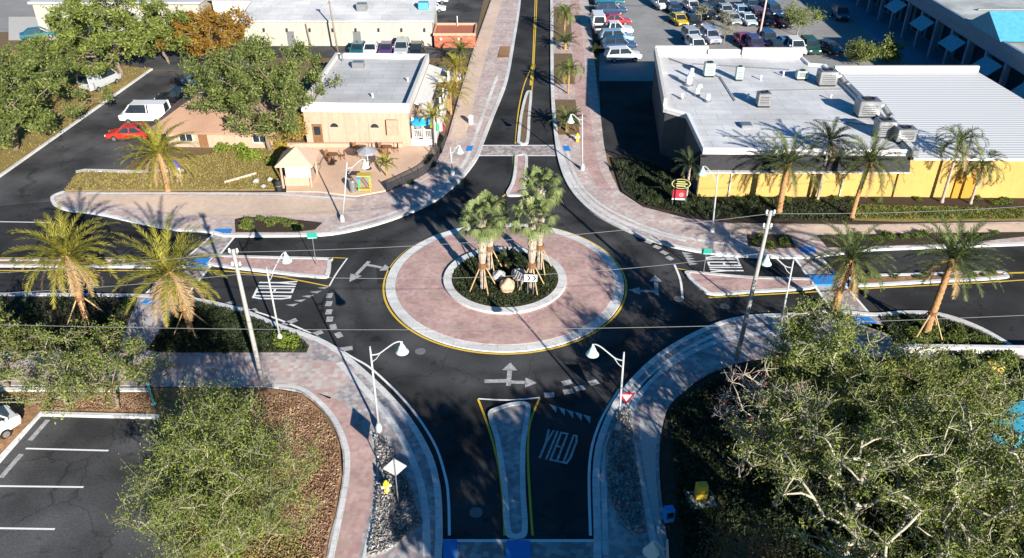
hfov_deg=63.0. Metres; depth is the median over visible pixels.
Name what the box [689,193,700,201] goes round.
shrub
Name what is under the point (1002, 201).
shrub
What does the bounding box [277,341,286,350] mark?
shrub
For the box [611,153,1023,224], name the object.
bark bed
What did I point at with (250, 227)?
shrub
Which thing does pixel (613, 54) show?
parked car
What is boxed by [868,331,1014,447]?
wood tree
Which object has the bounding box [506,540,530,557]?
tactile paving
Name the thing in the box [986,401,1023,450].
parked car
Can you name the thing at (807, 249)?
tactile paving
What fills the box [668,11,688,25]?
parked car
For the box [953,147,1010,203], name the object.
feather palm
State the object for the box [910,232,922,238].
shrub
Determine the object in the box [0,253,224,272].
overhead wire
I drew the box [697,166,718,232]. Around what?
street lamp
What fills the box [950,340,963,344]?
shrub
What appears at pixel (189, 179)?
lawn
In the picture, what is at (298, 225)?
shrub
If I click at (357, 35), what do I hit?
door
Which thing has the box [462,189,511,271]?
sabal palm
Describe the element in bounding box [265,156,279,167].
shrub
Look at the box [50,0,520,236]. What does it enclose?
pavement
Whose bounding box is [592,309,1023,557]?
pavement
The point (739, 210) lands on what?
shrub
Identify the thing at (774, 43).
parked car
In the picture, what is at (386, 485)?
fire hydrant
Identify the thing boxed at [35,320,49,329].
shrub
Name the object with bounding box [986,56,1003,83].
shop window
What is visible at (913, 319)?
shrub
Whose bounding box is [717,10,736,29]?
lot tree
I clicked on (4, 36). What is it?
ground
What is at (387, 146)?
patio table
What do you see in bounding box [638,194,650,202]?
shrub
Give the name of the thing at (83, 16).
oak tree
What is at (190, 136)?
window
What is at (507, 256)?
island sago
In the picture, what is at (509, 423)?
traffic island
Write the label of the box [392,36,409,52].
parked car
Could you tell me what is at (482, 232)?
sabal palm
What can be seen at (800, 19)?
lot tree
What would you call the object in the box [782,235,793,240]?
shrub
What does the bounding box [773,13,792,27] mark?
parked car
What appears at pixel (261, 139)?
window
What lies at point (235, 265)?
utility pole
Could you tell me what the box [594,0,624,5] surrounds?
parked car
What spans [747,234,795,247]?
planting soil
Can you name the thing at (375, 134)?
window
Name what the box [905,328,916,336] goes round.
shrub
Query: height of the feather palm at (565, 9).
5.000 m
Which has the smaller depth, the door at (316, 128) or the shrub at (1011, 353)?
the shrub at (1011, 353)
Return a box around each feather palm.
[374,152,397,176]
[419,102,449,146]
[430,71,472,114]
[438,53,474,87]
[445,36,475,63]
[548,104,588,131]
[550,2,583,36]
[551,30,579,49]
[553,56,585,93]
[671,146,705,195]
[800,116,855,199]
[933,123,989,202]
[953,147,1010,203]
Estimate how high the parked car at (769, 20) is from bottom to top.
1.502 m
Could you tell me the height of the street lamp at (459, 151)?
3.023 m
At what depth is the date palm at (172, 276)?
54.93 m
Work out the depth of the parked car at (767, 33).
113.46 m
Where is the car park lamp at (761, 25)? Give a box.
[759,0,766,35]
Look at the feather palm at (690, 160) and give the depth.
73.57 m
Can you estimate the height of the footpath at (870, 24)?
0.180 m
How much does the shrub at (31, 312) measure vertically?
0.631 m
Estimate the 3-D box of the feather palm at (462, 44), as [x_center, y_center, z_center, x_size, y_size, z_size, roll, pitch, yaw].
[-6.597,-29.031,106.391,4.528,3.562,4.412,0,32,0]
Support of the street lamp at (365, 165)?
on the pavement at (211, 212)
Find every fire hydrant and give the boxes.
[381,480,391,494]
[575,133,579,142]
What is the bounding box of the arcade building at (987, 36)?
[856,0,1023,98]
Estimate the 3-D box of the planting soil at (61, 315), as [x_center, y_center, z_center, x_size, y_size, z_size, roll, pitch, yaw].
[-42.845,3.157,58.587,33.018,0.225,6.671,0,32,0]
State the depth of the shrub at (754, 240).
67.95 m
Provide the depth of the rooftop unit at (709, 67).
88.02 m
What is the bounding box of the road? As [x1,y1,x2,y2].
[0,0,1023,557]
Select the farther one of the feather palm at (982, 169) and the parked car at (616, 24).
the parked car at (616, 24)
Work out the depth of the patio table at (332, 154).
81.39 m
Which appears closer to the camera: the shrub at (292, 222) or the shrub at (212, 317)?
the shrub at (212, 317)
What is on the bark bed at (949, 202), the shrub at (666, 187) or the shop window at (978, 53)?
the shrub at (666, 187)
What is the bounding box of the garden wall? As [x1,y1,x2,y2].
[895,344,1023,353]
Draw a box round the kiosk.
[275,146,319,187]
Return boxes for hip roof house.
[145,90,285,147]
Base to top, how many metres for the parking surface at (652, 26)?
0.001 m
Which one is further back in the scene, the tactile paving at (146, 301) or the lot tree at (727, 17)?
the lot tree at (727, 17)
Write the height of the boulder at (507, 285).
1.080 m
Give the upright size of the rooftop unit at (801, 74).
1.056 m
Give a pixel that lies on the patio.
(328, 179)
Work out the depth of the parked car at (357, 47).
109.94 m
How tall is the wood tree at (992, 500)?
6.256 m
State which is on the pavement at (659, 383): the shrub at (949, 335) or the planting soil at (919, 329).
the planting soil at (919, 329)
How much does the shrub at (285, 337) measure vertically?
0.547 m
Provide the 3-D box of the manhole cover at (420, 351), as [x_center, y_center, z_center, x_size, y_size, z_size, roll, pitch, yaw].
[-6.150,4.835,56.036,0.720,0.013,0.720,0,32,0]
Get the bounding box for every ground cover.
[0,294,135,350]
[147,300,308,352]
[453,250,557,306]
[614,156,856,220]
[881,313,1006,344]
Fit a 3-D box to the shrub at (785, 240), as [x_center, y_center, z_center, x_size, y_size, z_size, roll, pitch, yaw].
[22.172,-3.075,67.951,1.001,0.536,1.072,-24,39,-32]
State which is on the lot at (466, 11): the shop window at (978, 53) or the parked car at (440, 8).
the parked car at (440, 8)
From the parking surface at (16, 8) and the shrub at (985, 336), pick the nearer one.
the shrub at (985, 336)
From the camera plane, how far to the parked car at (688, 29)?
115.34 m
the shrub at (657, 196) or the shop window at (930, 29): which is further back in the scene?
the shop window at (930, 29)
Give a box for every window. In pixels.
[178,134,193,141]
[252,135,264,142]
[328,121,341,141]
[369,122,381,141]
[667,513,673,518]
[878,0,888,9]
[900,0,913,25]
[912,8,926,34]
[925,17,935,40]
[939,25,950,50]
[953,35,967,61]
[970,45,984,64]
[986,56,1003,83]
[1005,68,1023,90]
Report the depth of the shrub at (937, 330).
57.45 m
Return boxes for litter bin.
[275,180,281,190]
[349,179,355,192]
[468,115,472,123]
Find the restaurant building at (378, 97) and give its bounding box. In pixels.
[301,53,449,145]
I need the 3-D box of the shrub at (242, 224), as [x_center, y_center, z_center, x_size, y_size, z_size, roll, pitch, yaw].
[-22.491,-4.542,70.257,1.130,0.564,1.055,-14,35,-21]
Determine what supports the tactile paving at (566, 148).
on the pavement at (593, 188)
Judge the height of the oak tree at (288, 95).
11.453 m
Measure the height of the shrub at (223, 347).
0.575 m
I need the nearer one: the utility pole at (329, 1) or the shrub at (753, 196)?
the shrub at (753, 196)
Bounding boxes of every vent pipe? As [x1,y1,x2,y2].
[684,71,694,86]
[693,83,702,96]
[704,93,710,102]
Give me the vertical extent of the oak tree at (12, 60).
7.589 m
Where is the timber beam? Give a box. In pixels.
[224,172,256,182]
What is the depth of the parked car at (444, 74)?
100.21 m
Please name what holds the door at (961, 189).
in the yellow store building at (724, 127)
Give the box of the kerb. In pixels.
[0,68,152,176]
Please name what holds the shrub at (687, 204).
on the bark bed at (949, 202)
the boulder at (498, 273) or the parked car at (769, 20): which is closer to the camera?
the boulder at (498, 273)
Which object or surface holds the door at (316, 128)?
in the restaurant building at (378, 97)
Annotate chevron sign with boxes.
[514,270,522,290]
[524,275,536,293]
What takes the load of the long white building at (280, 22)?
on the ground at (4, 36)
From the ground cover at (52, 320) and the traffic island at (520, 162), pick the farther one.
the traffic island at (520, 162)
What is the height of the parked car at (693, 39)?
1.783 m
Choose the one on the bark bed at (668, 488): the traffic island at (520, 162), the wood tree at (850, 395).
the wood tree at (850, 395)
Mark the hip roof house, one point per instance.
(211, 127)
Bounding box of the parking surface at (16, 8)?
[0,0,35,31]
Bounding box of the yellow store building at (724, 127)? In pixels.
[652,45,1023,197]
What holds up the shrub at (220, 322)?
on the planting soil at (237, 351)
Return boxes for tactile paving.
[142,298,166,304]
[187,258,210,267]
[213,229,231,234]
[443,540,456,557]
[466,146,472,150]
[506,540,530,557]
[563,146,570,150]
[799,247,816,251]
[808,275,847,285]
[854,317,876,323]
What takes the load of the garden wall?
on the road
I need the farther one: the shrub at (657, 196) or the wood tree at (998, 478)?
the shrub at (657, 196)
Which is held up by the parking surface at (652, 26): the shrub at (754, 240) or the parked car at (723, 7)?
the parked car at (723, 7)
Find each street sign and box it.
[306,232,316,264]
[701,248,711,272]
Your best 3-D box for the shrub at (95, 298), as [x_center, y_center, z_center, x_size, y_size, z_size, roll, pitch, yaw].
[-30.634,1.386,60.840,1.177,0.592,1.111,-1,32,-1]
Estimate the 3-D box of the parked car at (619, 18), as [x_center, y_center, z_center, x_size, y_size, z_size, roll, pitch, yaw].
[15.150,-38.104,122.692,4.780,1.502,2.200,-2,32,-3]
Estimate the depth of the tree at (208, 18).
103.08 m
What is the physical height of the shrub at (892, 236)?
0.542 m
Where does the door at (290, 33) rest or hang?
in the long white building at (280, 22)
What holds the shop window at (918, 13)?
in the arcade building at (987, 36)
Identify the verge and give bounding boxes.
[0,387,204,462]
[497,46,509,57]
[554,7,571,41]
[554,53,574,83]
[555,99,579,134]
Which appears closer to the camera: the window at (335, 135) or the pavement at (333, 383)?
the pavement at (333, 383)
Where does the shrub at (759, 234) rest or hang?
on the planting soil at (774, 238)
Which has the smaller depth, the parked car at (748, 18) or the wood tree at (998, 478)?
the wood tree at (998, 478)
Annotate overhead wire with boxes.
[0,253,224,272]
[0,315,1023,329]
[9,274,235,292]
[240,253,758,278]
[257,214,764,251]
[775,206,1023,213]
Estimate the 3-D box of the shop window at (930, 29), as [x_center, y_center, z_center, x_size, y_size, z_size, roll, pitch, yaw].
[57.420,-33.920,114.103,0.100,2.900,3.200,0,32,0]
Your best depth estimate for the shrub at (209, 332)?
57.30 m
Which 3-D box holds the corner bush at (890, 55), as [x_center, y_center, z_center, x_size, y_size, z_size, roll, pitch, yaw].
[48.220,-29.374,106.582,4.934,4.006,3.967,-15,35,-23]
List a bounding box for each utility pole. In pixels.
[228,248,263,381]
[327,0,338,51]
[734,209,775,359]
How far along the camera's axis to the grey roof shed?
121.46 m
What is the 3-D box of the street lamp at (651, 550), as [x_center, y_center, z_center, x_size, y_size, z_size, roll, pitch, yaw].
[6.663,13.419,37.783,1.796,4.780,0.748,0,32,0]
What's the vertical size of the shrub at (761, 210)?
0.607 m
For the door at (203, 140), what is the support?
in the hip roof house
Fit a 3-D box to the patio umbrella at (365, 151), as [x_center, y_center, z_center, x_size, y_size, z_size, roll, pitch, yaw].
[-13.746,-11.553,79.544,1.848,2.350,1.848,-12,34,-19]
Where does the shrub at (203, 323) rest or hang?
on the planting soil at (237, 351)
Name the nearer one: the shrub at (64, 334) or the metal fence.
the shrub at (64, 334)
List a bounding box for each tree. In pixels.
[0,31,87,99]
[0,47,115,150]
[0,301,58,386]
[0,318,127,418]
[22,0,205,76]
[38,315,181,424]
[105,368,328,557]
[125,10,199,63]
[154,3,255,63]
[177,31,346,150]
[255,107,309,146]
[689,495,805,557]
[694,2,712,18]
[706,353,807,479]
[714,14,739,43]
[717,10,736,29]
[719,373,859,507]
[753,291,896,431]
[765,408,1014,557]
[782,0,826,34]
[799,375,921,479]
[853,380,1023,538]
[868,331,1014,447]
[886,432,1023,557]
[929,344,1023,430]
[935,407,1023,545]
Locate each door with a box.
[198,135,208,146]
[286,31,294,45]
[311,124,323,141]
[353,31,360,40]
[950,177,976,197]
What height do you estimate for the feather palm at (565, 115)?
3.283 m
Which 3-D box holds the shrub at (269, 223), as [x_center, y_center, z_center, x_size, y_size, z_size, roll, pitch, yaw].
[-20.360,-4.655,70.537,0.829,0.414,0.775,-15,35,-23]
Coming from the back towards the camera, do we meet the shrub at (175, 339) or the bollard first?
the shrub at (175, 339)
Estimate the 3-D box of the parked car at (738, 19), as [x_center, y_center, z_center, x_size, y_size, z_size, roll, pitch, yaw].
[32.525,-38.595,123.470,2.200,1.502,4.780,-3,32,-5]
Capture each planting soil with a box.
[0,296,137,351]
[148,302,308,352]
[235,216,321,231]
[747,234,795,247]
[818,232,1023,247]
[880,315,991,344]
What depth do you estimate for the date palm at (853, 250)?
56.86 m
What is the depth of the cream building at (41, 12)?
118.82 m
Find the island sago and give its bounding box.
[493,247,519,270]
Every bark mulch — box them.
[23,393,150,411]
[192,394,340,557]
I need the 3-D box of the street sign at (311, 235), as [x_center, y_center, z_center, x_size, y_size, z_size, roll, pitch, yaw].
[-15.264,-2.253,64.457,0.750,3.021,0.108,-3,32,-5]
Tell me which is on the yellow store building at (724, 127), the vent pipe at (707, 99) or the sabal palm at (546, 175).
the vent pipe at (707, 99)
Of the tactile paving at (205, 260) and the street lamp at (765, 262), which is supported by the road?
the tactile paving at (205, 260)
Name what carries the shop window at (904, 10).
in the arcade building at (987, 36)
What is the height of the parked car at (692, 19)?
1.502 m
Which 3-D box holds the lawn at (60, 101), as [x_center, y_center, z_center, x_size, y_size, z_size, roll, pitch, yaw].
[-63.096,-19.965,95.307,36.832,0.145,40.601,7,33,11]
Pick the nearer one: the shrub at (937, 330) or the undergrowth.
the undergrowth
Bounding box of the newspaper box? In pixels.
[662,505,674,525]
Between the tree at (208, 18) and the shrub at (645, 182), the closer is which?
the shrub at (645, 182)
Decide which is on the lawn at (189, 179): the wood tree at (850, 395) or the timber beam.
the timber beam
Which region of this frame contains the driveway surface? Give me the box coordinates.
[599,81,683,170]
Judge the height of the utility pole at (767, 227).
11.201 m
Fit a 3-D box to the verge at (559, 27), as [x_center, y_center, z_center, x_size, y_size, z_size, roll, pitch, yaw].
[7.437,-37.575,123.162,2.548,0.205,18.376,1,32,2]
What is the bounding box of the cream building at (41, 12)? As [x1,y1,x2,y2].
[27,0,212,30]
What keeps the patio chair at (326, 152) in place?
on the patio
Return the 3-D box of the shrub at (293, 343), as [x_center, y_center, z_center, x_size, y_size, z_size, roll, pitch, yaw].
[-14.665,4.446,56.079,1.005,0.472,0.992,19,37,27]
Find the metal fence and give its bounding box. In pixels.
[387,130,446,191]
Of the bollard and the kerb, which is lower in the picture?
the bollard
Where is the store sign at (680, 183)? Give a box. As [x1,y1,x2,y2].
[671,178,690,203]
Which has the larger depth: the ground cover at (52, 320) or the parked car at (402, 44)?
the parked car at (402, 44)
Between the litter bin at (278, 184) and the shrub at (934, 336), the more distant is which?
the litter bin at (278, 184)
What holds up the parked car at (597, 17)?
on the parking surface at (652, 26)
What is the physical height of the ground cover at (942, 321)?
0.364 m
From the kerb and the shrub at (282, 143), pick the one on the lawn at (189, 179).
the shrub at (282, 143)
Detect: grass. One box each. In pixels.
[191,515,312,557]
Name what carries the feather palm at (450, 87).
on the ground at (4, 36)
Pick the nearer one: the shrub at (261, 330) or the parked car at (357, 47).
the shrub at (261, 330)
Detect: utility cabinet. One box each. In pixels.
[684,481,717,508]
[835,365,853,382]
[986,361,1004,375]
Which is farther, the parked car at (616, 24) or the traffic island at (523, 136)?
the parked car at (616, 24)
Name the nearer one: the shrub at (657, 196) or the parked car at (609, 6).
the shrub at (657, 196)
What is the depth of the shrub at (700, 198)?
74.01 m
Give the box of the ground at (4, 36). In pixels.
[0,0,694,557]
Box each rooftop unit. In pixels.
[703,61,715,76]
[735,65,743,80]
[755,90,771,107]
[795,69,808,79]
[815,67,849,86]
[853,96,894,117]
[872,117,901,137]
[891,124,917,143]
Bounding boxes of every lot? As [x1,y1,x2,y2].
[9,17,58,39]
[108,45,254,69]
[254,0,482,56]
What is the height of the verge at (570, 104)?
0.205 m
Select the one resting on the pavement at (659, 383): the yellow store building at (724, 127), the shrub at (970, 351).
the shrub at (970, 351)
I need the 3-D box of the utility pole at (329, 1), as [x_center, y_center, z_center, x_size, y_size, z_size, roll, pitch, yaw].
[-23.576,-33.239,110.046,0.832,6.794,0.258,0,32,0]
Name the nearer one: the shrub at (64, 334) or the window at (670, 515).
the window at (670, 515)
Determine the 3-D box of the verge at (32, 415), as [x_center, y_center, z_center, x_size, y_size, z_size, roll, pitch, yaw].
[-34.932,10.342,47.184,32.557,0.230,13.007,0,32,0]
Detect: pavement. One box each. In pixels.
[0,293,442,557]
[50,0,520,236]
[550,0,1023,258]
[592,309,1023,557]
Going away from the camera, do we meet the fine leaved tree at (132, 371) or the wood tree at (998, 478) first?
the wood tree at (998, 478)
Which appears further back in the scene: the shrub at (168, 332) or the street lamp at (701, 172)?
the street lamp at (701, 172)
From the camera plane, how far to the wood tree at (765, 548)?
38.08 m
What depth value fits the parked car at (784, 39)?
112.02 m
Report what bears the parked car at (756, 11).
on the parking surface at (652, 26)
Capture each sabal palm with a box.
[456,196,508,295]
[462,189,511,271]
[506,192,559,294]
[516,165,563,273]
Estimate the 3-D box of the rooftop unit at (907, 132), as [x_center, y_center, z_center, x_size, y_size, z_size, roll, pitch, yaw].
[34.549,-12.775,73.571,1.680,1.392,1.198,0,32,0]
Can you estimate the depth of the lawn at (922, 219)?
72.02 m
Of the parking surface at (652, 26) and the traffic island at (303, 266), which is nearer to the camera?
the traffic island at (303, 266)
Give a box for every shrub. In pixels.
[5,310,15,319]
[11,313,21,319]
[22,307,39,319]
[23,301,34,307]
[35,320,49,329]
[42,325,54,333]
[58,299,70,307]
[59,329,68,336]
[84,292,98,302]
[90,316,102,324]
[98,315,111,324]
[111,304,126,314]
[119,296,136,307]
[159,328,173,339]
[165,335,178,345]
[178,319,185,326]
[192,323,207,332]
[195,325,205,334]
[197,319,210,325]
[205,329,214,335]
[208,310,218,316]
[208,313,218,321]
[211,330,227,342]
[212,141,230,152]
[212,324,228,332]
[213,319,228,329]
[220,341,234,353]
[221,323,234,333]
[221,543,243,557]
[226,337,236,344]
[231,142,247,152]
[236,148,262,161]
[236,311,244,319]
[237,221,250,229]
[243,222,254,229]
[255,327,268,336]
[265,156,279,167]
[266,221,274,226]
[271,138,289,149]
[272,338,286,347]
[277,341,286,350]
[280,334,289,343]
[282,332,291,338]
[285,219,296,226]
[286,341,299,349]
[287,334,299,342]
[291,223,303,230]
[407,179,414,184]
[589,45,602,52]
[630,174,638,180]
[638,172,647,178]
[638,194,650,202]
[639,178,649,186]
[647,189,656,195]
[655,182,663,188]
[655,193,664,199]
[662,184,670,189]
[675,200,686,207]
[680,202,690,207]
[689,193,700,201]
[697,195,709,203]
[708,210,718,215]
[717,198,730,207]
[725,201,733,207]
[735,207,743,213]
[742,204,752,212]
[749,193,760,201]
[751,238,759,244]
[754,232,763,238]
[757,208,768,215]
[765,241,777,249]
[778,237,791,244]
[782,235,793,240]
[873,235,883,241]
[880,229,892,235]
[886,233,896,239]
[905,316,920,326]
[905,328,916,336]
[906,331,920,338]
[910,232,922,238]
[924,330,940,340]
[932,324,944,333]
[942,331,957,341]
[949,328,961,335]
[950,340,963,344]
[956,330,968,339]
[958,350,977,360]
[967,332,980,340]
[974,194,982,200]
[979,334,989,341]
[988,350,1014,369]
[989,199,998,204]
[995,198,1007,204]
[998,349,1022,363]
[1005,197,1014,203]
[1007,357,1019,367]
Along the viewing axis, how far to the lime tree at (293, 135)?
83.31 m
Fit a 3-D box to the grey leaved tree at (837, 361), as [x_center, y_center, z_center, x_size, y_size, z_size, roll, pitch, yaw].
[16.823,5.210,46.763,7.019,9.314,7.294,-9,33,-13]
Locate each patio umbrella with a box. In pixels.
[356,146,376,169]
[410,116,430,138]
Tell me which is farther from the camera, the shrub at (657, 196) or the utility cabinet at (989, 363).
the shrub at (657, 196)
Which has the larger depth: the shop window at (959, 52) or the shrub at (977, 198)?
the shop window at (959, 52)
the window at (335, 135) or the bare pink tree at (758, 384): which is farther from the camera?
the window at (335, 135)
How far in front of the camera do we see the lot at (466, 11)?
124.45 m
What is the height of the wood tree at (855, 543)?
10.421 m
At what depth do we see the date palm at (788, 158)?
70.13 m
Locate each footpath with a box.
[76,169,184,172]
[826,0,960,64]
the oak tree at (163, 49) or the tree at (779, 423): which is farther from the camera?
the oak tree at (163, 49)
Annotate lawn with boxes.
[0,48,148,172]
[65,149,284,190]
[838,204,1023,221]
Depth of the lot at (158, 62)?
108.75 m
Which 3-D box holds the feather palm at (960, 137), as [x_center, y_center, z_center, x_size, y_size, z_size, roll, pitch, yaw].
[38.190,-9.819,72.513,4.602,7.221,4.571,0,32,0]
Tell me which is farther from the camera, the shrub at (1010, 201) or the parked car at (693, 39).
the parked car at (693, 39)
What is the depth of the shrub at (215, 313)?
59.11 m
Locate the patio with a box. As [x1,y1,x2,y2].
[285,142,438,196]
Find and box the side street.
[0,71,206,205]
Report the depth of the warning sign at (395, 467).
43.08 m
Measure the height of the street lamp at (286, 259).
5.982 m
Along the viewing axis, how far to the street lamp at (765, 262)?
54.84 m
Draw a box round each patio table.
[328,152,338,161]
[382,144,391,153]
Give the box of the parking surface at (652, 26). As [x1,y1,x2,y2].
[593,0,908,114]
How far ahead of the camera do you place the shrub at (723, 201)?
73.63 m
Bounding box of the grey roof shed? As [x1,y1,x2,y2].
[212,0,251,23]
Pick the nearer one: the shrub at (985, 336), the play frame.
the shrub at (985, 336)
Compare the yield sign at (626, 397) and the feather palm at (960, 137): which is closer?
the yield sign at (626, 397)
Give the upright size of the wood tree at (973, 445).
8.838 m
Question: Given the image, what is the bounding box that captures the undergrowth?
[668,358,1023,557]
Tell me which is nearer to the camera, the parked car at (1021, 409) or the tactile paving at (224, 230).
the parked car at (1021, 409)
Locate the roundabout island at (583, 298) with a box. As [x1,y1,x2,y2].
[386,223,623,352]
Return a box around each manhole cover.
[415,348,424,353]
[469,507,482,517]
[674,296,682,301]
[720,303,729,308]
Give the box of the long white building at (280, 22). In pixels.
[239,0,437,45]
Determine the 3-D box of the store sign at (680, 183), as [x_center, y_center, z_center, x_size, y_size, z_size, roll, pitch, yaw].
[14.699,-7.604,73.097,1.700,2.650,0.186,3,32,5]
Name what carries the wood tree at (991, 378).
on the bark bed at (668, 488)
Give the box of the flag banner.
[435,122,444,145]
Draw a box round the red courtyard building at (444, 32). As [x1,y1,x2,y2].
[433,23,476,47]
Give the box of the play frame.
[356,173,371,191]
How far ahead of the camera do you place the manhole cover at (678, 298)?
61.42 m
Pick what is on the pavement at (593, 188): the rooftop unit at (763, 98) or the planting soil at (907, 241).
the planting soil at (907, 241)
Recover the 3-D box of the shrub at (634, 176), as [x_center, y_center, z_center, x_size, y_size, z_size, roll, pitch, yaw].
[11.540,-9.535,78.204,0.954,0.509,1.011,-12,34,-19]
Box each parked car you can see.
[0,405,21,438]
[19,26,56,39]
[76,68,120,91]
[104,123,153,141]
[118,99,170,122]
[154,86,187,102]
[180,72,222,86]
[348,40,364,52]
[363,40,378,52]
[377,40,394,52]
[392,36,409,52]
[408,40,424,53]
[437,3,446,12]
[438,67,460,84]
[589,10,605,29]
[593,20,633,33]
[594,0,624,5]
[595,1,626,14]
[598,28,633,40]
[600,35,636,49]
[604,45,641,62]
[605,13,631,24]
[651,0,667,10]
[666,1,682,12]
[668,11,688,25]
[681,25,701,38]
[682,0,697,11]
[685,13,702,26]
[685,33,706,44]
[697,2,717,19]
[699,25,721,44]
[708,0,726,10]
[716,3,733,13]
[722,11,741,25]
[732,3,747,12]
[733,31,747,46]
[739,11,757,25]
[741,0,759,8]
[744,33,765,46]
[748,6,766,22]
[757,27,777,44]
[760,11,775,25]
[762,0,782,14]
[765,39,786,46]
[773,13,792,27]
[777,35,788,46]
[786,35,806,55]
[800,34,821,54]
[818,38,844,54]
[831,3,849,20]
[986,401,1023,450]
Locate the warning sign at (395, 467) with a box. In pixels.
[383,459,405,503]
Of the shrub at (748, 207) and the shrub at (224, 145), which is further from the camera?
the shrub at (224, 145)
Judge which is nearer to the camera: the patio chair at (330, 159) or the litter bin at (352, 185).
the litter bin at (352, 185)
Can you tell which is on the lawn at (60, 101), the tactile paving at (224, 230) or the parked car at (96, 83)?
the parked car at (96, 83)
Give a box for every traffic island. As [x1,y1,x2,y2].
[0,259,189,268]
[207,254,332,278]
[488,401,530,539]
[506,154,527,196]
[517,90,531,144]
[684,270,815,295]
[848,271,1009,286]
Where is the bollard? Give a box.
[146,381,156,405]
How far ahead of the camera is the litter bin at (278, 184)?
75.83 m
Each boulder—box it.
[492,270,504,281]
[499,278,514,292]
[511,268,525,280]
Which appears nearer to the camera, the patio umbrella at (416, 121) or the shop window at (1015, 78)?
the patio umbrella at (416, 121)
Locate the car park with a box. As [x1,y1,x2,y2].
[0,416,191,557]
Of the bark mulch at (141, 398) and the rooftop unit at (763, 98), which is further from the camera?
the rooftop unit at (763, 98)
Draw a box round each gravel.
[367,434,422,555]
[606,409,646,532]
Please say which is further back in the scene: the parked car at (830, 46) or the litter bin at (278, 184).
the parked car at (830, 46)
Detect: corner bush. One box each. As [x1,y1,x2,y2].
[841,36,881,64]
[876,31,912,64]
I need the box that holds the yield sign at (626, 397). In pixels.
[619,392,634,421]
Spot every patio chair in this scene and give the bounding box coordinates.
[324,149,330,158]
[328,157,333,165]
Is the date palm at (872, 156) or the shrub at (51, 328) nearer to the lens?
the shrub at (51, 328)
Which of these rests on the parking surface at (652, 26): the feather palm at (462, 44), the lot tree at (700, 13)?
the lot tree at (700, 13)
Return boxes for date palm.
[1,201,121,325]
[101,213,226,338]
[114,118,203,191]
[747,128,828,212]
[802,220,897,314]
[824,127,918,218]
[896,210,1014,340]
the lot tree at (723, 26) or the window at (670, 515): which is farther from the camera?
the lot tree at (723, 26)
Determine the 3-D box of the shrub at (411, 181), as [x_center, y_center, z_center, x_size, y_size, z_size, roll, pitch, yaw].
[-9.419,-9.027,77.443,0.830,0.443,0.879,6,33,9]
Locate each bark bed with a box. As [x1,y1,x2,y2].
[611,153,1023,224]
[660,359,1023,557]
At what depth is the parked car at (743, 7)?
126.37 m
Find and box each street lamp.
[266,251,292,340]
[340,159,369,221]
[369,341,408,432]
[450,145,463,175]
[567,113,584,170]
[586,344,624,431]
[643,539,668,557]
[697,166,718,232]
[761,254,793,334]
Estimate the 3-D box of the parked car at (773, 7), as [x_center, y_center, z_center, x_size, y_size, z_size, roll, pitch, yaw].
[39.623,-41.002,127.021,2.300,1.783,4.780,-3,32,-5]
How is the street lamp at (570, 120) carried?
on the pavement at (593, 188)

